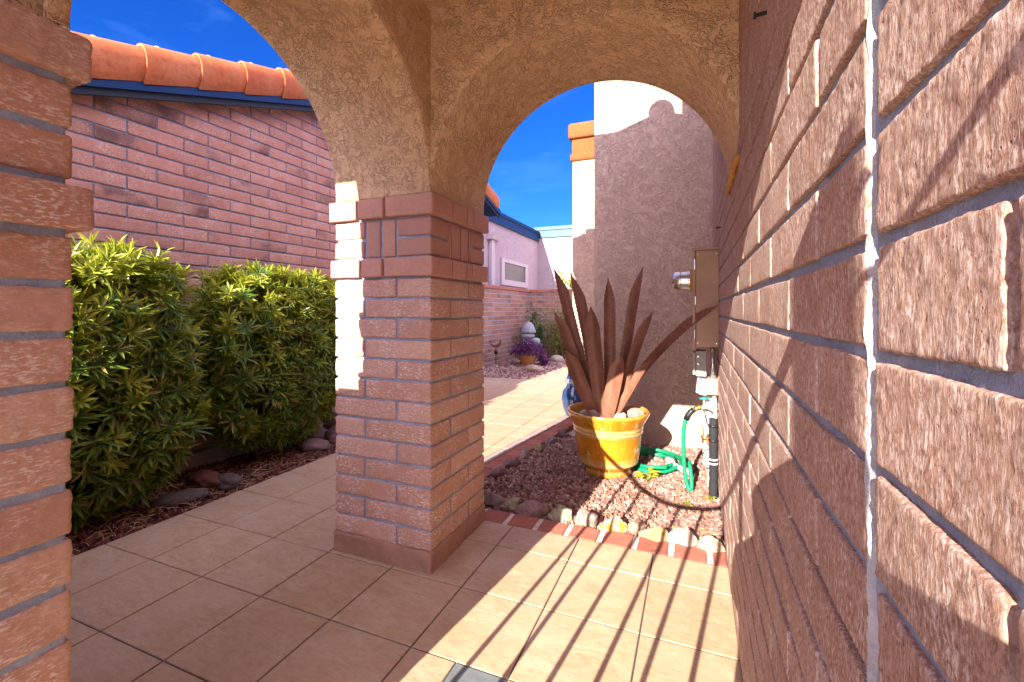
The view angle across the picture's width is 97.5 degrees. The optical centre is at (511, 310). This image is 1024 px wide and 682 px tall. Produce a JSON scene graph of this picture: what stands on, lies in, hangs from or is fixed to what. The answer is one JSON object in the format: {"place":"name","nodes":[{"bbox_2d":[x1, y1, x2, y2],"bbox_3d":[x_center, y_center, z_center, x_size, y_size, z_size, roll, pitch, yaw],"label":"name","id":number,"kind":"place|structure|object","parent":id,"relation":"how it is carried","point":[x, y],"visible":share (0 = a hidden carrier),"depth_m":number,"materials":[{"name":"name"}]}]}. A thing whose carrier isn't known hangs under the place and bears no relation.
{"place":"outdoors","nodes":[
{"label":"outdoors","id":0,"kind":"place"},
{"bbox_2d":[65,441,335,556],"bbox_3d":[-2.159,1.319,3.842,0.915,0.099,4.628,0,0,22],"label":"bark gravel","id":1,"kind":"structure","parent":0,"point":[242,462],"depth_m":3.26,"materials":[{"name":"brown gravel"}]},
{"bbox_2d":[65,230,213,533],"bbox_3d":[-2.602,0.429,2.729,1.024,1.881,1.364,0,0,22],"label":"clipped shrub","id":2,"kind":"object","parent":1,"relation":"on","point":[131,429],"visible":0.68,"depth_m":2.70,"materials":[{"name":"green plant"}]},
{"bbox_2d":[145,488,210,509],"bbox_3d":[-2.266,1.283,3.060,0.362,0.090,0.131,0,0,-45],"label":"garden stone","id":3,"kind":"object","parent":1,"relation":"on","point":[188,496],"visible":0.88,"depth_m":3.03,"materials":[{"name":"grey stone"}]},
{"bbox_2d":[188,469,220,490],"bbox_3d":[-2.271,1.273,3.364,0.347,0.139,0.217,0,0,22],"label":"garden stone","id":4,"kind":"object","parent":1,"relation":"on","point":[207,479],"visible":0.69,"depth_m":3.28,"materials":[{"name":"red stone"}]},
{"bbox_2d":[215,473,242,490],"bbox_3d":[-2.120,1.275,3.348,0.204,0.118,0.167,0,0,22],"label":"garden stone","id":5,"kind":"object","parent":1,"relation":"on","point":[229,481],"visible":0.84,"depth_m":3.29,"materials":[{"name":"grey stone"}]},
{"bbox_2d":[173,259,337,461],"bbox_3d":[-2.100,0.445,4.108,0.927,1.773,1.790,0,0,22],"label":"clipped shrub","id":6,"kind":"object","parent":1,"relation":"on","point":[273,408],"visible":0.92,"depth_m":3.71,"materials":[{"name":"green plant"}]},
{"bbox_2d":[298,438,329,453],"bbox_3d":[-1.853,1.274,4.194,0.296,0.145,0.219,0,0,22],"label":"garden stone","id":7,"kind":"object","parent":1,"relation":"on","point":[313,445],"visible":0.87,"depth_m":4.13,"materials":[{"name":"grey stone"}]},
{"bbox_2d":[301,427,327,441],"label":"garden stone","id":8,"kind":"object","parent":1,"relation":"on","point":[320,432],"visible":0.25,"depth_m":4.43,"materials":[{"name":"grey stone"}]},
{"bbox_2d":[322,411,337,428],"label":"garden stone","id":9,"kind":"object","parent":1,"relation":"on","point":[331,423],"visible":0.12,"depth_m":4.71,"materials":[{"name":"grey stone"}]},
{"bbox_2d":[325,426,337,444],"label":"garden stone","id":10,"kind":"object","parent":1,"relation":"on","point":[331,434],"visible":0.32,"depth_m":4.39,"materials":[{"name":"grey stone"}]},
{"bbox_2d":[70,0,593,228],"label":"sky","id":11,"kind":"structure","parent":0,"point":[531,175],"materials":[{"name":"blue"}]},
{"bbox_2d":[65,472,742,681],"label":"patio tiles","id":12,"kind":"object","parent":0,"point":[257,638],"visible":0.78,"depth_m":1.94,"materials":[{"name":"tile"}]},
{"bbox_2d":[0,0,93,681],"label":"brick pier","id":13,"kind":"structure","parent":12,"relation":"on","point":[45,66],"depth_m":0.88,"materials":[{"name":"brown brick"}]},
{"bbox_2d":[329,191,488,574],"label":"brick pillar","id":14,"kind":"structure","parent":12,"relation":"on","point":[409,272],"depth_m":2.31,"materials":[{"name":"brown brick"}]},
{"bbox_2d":[71,491,742,681],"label":"patio grout","id":15,"kind":"object","parent":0,"point":[507,680],"visible":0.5,"depth_m":1.83,"materials":[{"name":"concrete"}]},
{"bbox_2d":[289,362,567,479],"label":"walkway tiles","id":16,"kind":"object","parent":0,"point":[512,408],"visible":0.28,"depth_m":5.69,"materials":[{"name":"tile"}]},
{"bbox_2d":[444,663,505,681],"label":"patio accent tile","id":17,"kind":"object","parent":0,"point":[460,673],"visible":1,"depth_m":1.57,"materials":[{"name":"grey tile"}]},
{"bbox_2d":[484,377,560,437],"bbox_3d":[0.543,1.289,8.048,2.723,0.001,10.385,0,0,29],"label":"walkway grout","id":18,"kind":"object","parent":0,"point":[499,379],"visible":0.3,"depth_m":8.37,"materials":[{"name":"concrete"}]},
{"bbox_2d":[482,434,725,549],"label":"gravel","id":19,"kind":"structure","parent":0,"point":[566,464],"depth_m":3.26,"materials":[{"name":"brown gravel"}]},
{"bbox_2d":[67,443,717,555],"bbox_3d":[-0.763,1.294,2.967,3.978,0.042,3.158,0,0,22],"label":"dry straw","id":20,"kind":"object","parent":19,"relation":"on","point":[151,509],"visible":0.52,"depth_m":3.07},
{"bbox_2d":[484,491,504,508],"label":"edging stone","id":21,"kind":"object","parent":19,"relation":"on","point":[491,499],"visible":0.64,"depth_m":3.00,"materials":[{"name":"grey stone"}]},
{"bbox_2d":[488,464,505,477],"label":"edging stone","id":22,"kind":"object","parent":19,"relation":"on","point":[497,471],"visible":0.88,"depth_m":3.53,"materials":[{"name":"grey stone"}]},
{"bbox_2d":[500,497,521,513],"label":"edging stone","id":23,"kind":"object","parent":19,"relation":"on","point":[511,504],"visible":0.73,"depth_m":2.92,"materials":[{"name":"beige stone"}]},
{"bbox_2d":[502,458,520,468],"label":"edging stone","id":24,"kind":"object","parent":19,"relation":"on","point":[509,463],"visible":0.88,"depth_m":3.75,"materials":[{"name":"grey stone"}]},
{"bbox_2d":[518,447,529,459],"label":"edging stone","id":25,"kind":"object","parent":19,"relation":"on","point":[524,454],"visible":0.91,"depth_m":3.95,"materials":[{"name":"grey stone"}]},
{"bbox_2d":[514,500,548,517],"bbox_3d":[0.128,1.305,2.884,0.226,0.163,0.126,0,0,-19],"label":"edging stone","id":26,"kind":"object","parent":19,"relation":"on","point":[534,508],"visible":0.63,"depth_m":2.85,"materials":[{"name":"stone"}]},
{"bbox_2d":[544,435,557,444],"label":"edging stone","id":27,"kind":"object","parent":19,"relation":"on","point":[551,439],"visible":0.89,"depth_m":4.39,"materials":[{"name":"grey stone"}]},
{"bbox_2d":[547,505,572,522],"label":"edging stone","id":28,"kind":"object","parent":19,"relation":"on","point":[560,513],"visible":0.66,"depth_m":2.78,"materials":[{"name":"beige stone"}]},
{"bbox_2d":[558,429,566,437],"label":"edging stone","id":29,"kind":"object","parent":19,"relation":"on","point":[562,433],"visible":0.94,"depth_m":4.63,"materials":[{"name":"grey stone"}]},
{"bbox_2d":[575,508,597,527],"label":"edging stone","id":30,"kind":"object","parent":19,"relation":"on","point":[586,517],"visible":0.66,"depth_m":2.71,"materials":[{"name":"beige stone"}]},
{"bbox_2d":[567,402,649,478],"bbox_3d":[0.782,1.057,3.667,0.660,0.508,0.660,0,0,22],"label":"flower pot","id":31,"kind":"object","parent":19,"relation":"on","point":[607,448],"visible":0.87,"depth_m":3.44,"materials":[{"name":"ceramic"}]},
{"bbox_2d":[579,409,601,416],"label":"rock","id":32,"kind":"object","parent":31,"relation":"in","point":[594,412],"visible":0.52,"depth_m":3.58,"materials":[{"name":"grey stone"}]},
{"bbox_2d":[613,412,626,417],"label":"rock","id":33,"kind":"object","parent":31,"relation":"in","point":[620,415],"visible":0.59,"depth_m":3.49,"materials":[{"name":"white stone"}]},
{"bbox_2d":[627,408,643,417],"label":"rock","id":34,"kind":"object","parent":31,"relation":"in","point":[633,412],"visible":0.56,"depth_m":3.52,"materials":[{"name":"white stone"}]},
{"bbox_2d":[554,267,718,417],"bbox_3d":[0.945,0.249,3.560,1.300,1.220,0.414,0,0,28],"label":"steel agave","id":35,"kind":"object","parent":31,"relation":"in","point":[607,390],"visible":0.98,"depth_m":3.60,"materials":[{"name":"brown metal"}]},
{"bbox_2d":[597,515,628,532],"bbox_3d":[0.604,1.286,2.676,0.186,0.142,0.124,0,0,-20],"label":"edging stone","id":36,"kind":"object","parent":19,"relation":"on","point":[615,523],"visible":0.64,"depth_m":2.64,"materials":[{"name":"stone"}]},
{"bbox_2d":[627,519,646,534],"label":"edging stone","id":37,"kind":"object","parent":19,"relation":"on","point":[637,525],"visible":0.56,"depth_m":2.65,"materials":[{"name":"beige stone"}]},
{"bbox_2d":[634,467,659,480],"bbox_3d":[1.037,1.269,3.443,0.203,0.096,0.129,0,0,6],"label":"weed","id":38,"kind":"object","parent":19,"relation":"on","point":[642,475],"visible":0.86,"depth_m":3.44,"materials":[{"name":"yellow plant"}]},
{"bbox_2d":[633,404,701,491],"bbox_3d":[1.193,0.998,3.681,0.492,0.640,0.888,0,0,10],"label":"garden hose","id":39,"kind":"object","parent":19,"relation":"on","point":[683,459],"visible":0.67,"depth_m":3.55,"materials":[{"name":"rubber"}]},
{"bbox_2d":[665,456,688,474],"bbox_3d":[1.338,1.255,3.631,0.066,0.080,0.260,0,0,-20],"label":"hose nozzle","id":40,"kind":"object","parent":19,"relation":"on","point":[668,459],"visible":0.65,"depth_m":3.67,"materials":[{"name":"white paint"}]},
{"bbox_2d":[667,527,697,546],"bbox_3d":[0.954,1.298,2.511,0.119,0.154,0.135,0,0,-43],"label":"edging stone","id":41,"kind":"object","parent":19,"relation":"on","point":[685,536],"visible":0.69,"depth_m":2.49,"materials":[{"name":"white stone"}]},
{"bbox_2d":[695,536,725,554],"bbox_3d":[1.076,1.289,2.448,0.156,0.132,0.141,0,0,22],"label":"edging stone","id":42,"kind":"object","parent":19,"relation":"on","point":[710,545],"visible":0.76,"depth_m":2.42,"materials":[{"name":"beige stone"}]},
{"bbox_2d":[708,418,718,499],"bbox_3d":[1.399,1.038,3.126,0.070,0.570,0.070,0,0,22],"label":"insulated pipe","id":43,"kind":"object","parent":19,"relation":"on","point":[713,440],"visible":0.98,"depth_m":3.10,"materials":[{"name":"plastic"}]},
{"bbox_2d":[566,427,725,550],"bbox_3d":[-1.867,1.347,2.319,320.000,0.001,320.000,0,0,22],"label":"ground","id":44,"kind":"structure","parent":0,"point":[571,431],"depth_m":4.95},
{"bbox_2d":[65,31,500,475],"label":"brick house","id":45,"kind":"structure","parent":44,"relation":"on","point":[197,161],"depth_m":3.81,"materials":[{"name":"brick"}]},
{"bbox_2d":[482,355,566,379],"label":"gravel","id":46,"kind":"structure","parent":44,"relation":"on","point":[514,368],"depth_m":9.61,"materials":[{"name":"gravel"}]},
{"bbox_2d":[490,339,501,353],"bbox_3d":[-0.382,0.991,10.440,0.294,0.664,0.081,0,0,22],"label":"moon stake","id":47,"kind":"object","parent":46,"relation":"in","point":[497,346],"visible":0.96,"depth_m":10.41,"materials":[{"name":"black metal"}]},
{"bbox_2d":[509,337,546,365],"bbox_3d":[0.366,0.956,10.454,0.928,0.679,0.871,0,0,22],"label":"planted pot","id":48,"kind":"object","parent":46,"relation":"on","point":[527,358],"visible":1,"depth_m":10.29,"materials":[{"name":"ceramic"}]},
{"bbox_2d":[521,322,539,353],"bbox_3d":[0.451,0.787,10.876,0.504,1.032,0.354,0,0,22],"label":"garden statue","id":49,"kind":"object","parent":46,"relation":"on","point":[528,330],"visible":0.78,"depth_m":10.76,"materials":[{"name":"stone"}]},
{"bbox_2d":[482,212,571,289],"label":"mauve house","id":50,"kind":"structure","parent":44,"relation":"on","point":[518,254],"depth_m":14.23,"materials":[{"name":"paint"}]},
{"bbox_2d":[501,258,527,287],"bbox_3d":[0.102,-1.083,13.439,0.046,0.748,2.120,0,0,22],"label":"window","id":51,"kind":"structure","parent":50,"relation":"in","point":[513,273],"depth_m":13.31,"materials":[{"name":"white glass"}]},
{"bbox_2d":[482,284,571,366],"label":"block wall","id":52,"kind":"structure","parent":44,"relation":"on","point":[503,317],"depth_m":11.61,"materials":[{"name":"pink brick"}]},
{"bbox_2d":[484,415,569,464],"bbox_3d":[1.823,1.307,7.510,0.070,0.049,10.074,0,0,29],"label":"walkway border","id":53,"kind":"object","parent":44,"relation":"on","point":[502,451],"visible":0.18,"depth_m":4.42,"materials":[{"name":"tile"}]},
{"bbox_2d":[548,264,571,288],"bbox_3d":[1.821,-0.011,13.022,1.291,2.672,1.104,0,0,-21],"label":"citrus bush","id":54,"kind":"object","parent":44,"relation":"on","point":[568,282],"visible":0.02,"depth_m":13.09,"materials":[{"name":"yellow plant"}]},
{"bbox_2d":[482,417,727,567],"bbox_3d":[1.664,1.307,6.135,1.857,0.048,7.640,0,0,22],"label":"brick edging","id":55,"kind":"object","parent":44,"relation":"on","point":[625,540],"visible":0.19,"depth_m":2.61,"materials":[{"name":"red brick"}]},
{"bbox_2d":[534,443,544,450],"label":"edging stone","id":56,"kind":"object","parent":55,"relation":"on","point":[538,446],"visible":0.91,"depth_m":4.18,"materials":[{"name":"beige stone"}]},
{"bbox_2d":[561,361,581,416],"bbox_3d":[0.784,0.963,5.515,0.352,0.680,0.352,0,0,22],"label":"blue urn","id":57,"kind":"object","parent":55,"relation":"on","point":[570,395],"visible":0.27,"depth_m":5.41,"materials":[{"name":"ceramic"}]},
{"bbox_2d":[485,509,727,564],"bbox_3d":[0.261,1.313,2.666,1.840,0.036,0.167,0,0,22],"label":"brick edging joint","id":58,"kind":"object","parent":55,"relation":"attached to","point":[633,545],"visible":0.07,"depth_m":2.55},
{"bbox_2d":[636,527,668,541],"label":"edging stone","id":59,"kind":"object","parent":55,"relation":"on","point":[658,534],"visible":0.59,"depth_m":2.54,"materials":[{"name":"beige stone"}]},
{"bbox_2d":[568,81,712,447],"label":"stucco building","id":60,"kind":"structure","parent":44,"relation":"on","point":[641,157],"depth_m":4.42,"materials":[{"name":"paint"}]},
{"bbox_2d":[712,0,1023,681],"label":"brick wall","id":61,"kind":"structure","parent":44,"relation":"on","point":[868,219],"depth_m":0.42,"materials":[{"name":"brown brick"}]},
{"bbox_2d":[5,0,739,214],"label":"stucco porch","id":62,"kind":"object","parent":61,"relation":"attached to","point":[445,98],"visible":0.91,"depth_m":2.11,"materials":[{"name":"paint"}]},
{"bbox_2d":[673,247,718,349],"bbox_3d":[1.391,-0.079,3.418,0.316,0.724,0.530,0,0,22],"label":"meter box","id":63,"kind":"object","parent":61,"relation":"attached to","point":[705,266],"visible":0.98,"depth_m":3.17,"materials":[{"name":"beige paint"}]},
{"bbox_2d":[692,250,695,349],"bbox_3d":[1.387,-0.077,3.416,0.026,0.720,0.524,0,0,22],"label":"door","id":64,"kind":"structure","parent":63,"relation":"in","point":[693,251],"depth_m":3.19,"materials":[{"name":"beige paint"}]},
{"bbox_2d":[696,375,717,395],"bbox_3d":[1.418,0.543,3.274,0.146,0.120,0.248,0,0,22],"label":"junction box","id":65,"kind":"object","parent":61,"relation":"attached to","point":[707,384],"visible":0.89,"depth_m":3.17,"materials":[{"name":"beige paint"}]},
{"bbox_2d":[699,394,717,486],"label":"water pipes","id":66,"kind":"object","parent":61,"relation":"attached to","point":[709,408],"visible":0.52,"depth_m":3.25,"materials":[{"name":"white paint"}]},
{"bbox_2d":[710,347,715,378],"bbox_3d":[1.425,0.377,3.189,0.040,0.228,0.040,0,0,22],"label":"conduit","id":67,"kind":"object","parent":61,"relation":"attached to","point":[712,351],"visible":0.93,"depth_m":3.18,"materials":[{"name":"grey metal"}]},
{"bbox_2d":[725,154,739,194],"bbox_3d":[0.922,-0.557,1.886,0.037,0.038,0.548,0,0,22],"label":"foam strip","id":68,"kind":"object","parent":61,"relation":"attached to","point":[732,171],"visible":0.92,"depth_m":1.80,"materials":[{"name":"orange"}]},
{"bbox_2d":[753,10,766,19],"bbox_3d":[0.569,-0.675,1.024,0.032,0.016,0.016,0,0,22],"label":"nail","id":69,"kind":"object","parent":61,"relation":"attached to","point":[759,14],"visible":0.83,"depth_m":1.02,"materials":[{"name":"black metal"}]},
{"bbox_2d":[693,349,706,376],"bbox_3d":[1.373,0.383,3.290,0.092,0.184,0.172,0,0,22],"label":"phone box","id":70,"kind":"object","parent":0,"point":[701,362],"visible":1,"depth_m":3.22,"materials":[{"name":"grey plastic"}]},
{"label":"planting bed","id":71,"kind":"structure","parent":0,"visible":0},
{"bbox_2d":[524,364,543,372],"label":"garden stone","id":72,"kind":"object","parent":71,"relation":"on","point":[533,368],"visible":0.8,"depth_m":9.29,"materials":[{"name":"stone"}]},
{"bbox_2d":[517,303,553,356],"bbox_3d":[0.637,0.599,11.754,0.942,1.614,0.931,0,0,45],"label":"garden shrub","id":73,"kind":"object","parent":71,"relation":"on","point":[539,333],"visible":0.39,"depth_m":11.65,"materials":[{"name":"green plant"}]},
{"bbox_2d":[536,352,550,365],"bbox_3d":[0.762,1.159,10.418,0.357,0.372,0.332,0,0,22],"label":"flower plant","id":74,"kind":"object","parent":71,"relation":"on","point":[544,361],"visible":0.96,"depth_m":10.38,"materials":[{"name":"purple plant"}]},
{"bbox_2d":[532,296,571,358],"bbox_3d":[1.281,0.452,11.902,1.755,2.010,1.249,0,0,7],"label":"garden shrub","id":75,"kind":"object","parent":71,"relation":"on","point":[559,345],"visible":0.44,"depth_m":11.92,"materials":[{"name":"green plant"}]},
{"bbox_2d":[550,355,563,361],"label":"garden stone","id":76,"kind":"object","parent":71,"relation":"on","point":[556,358],"visible":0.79,"depth_m":11.07,"materials":[{"name":"stone"}]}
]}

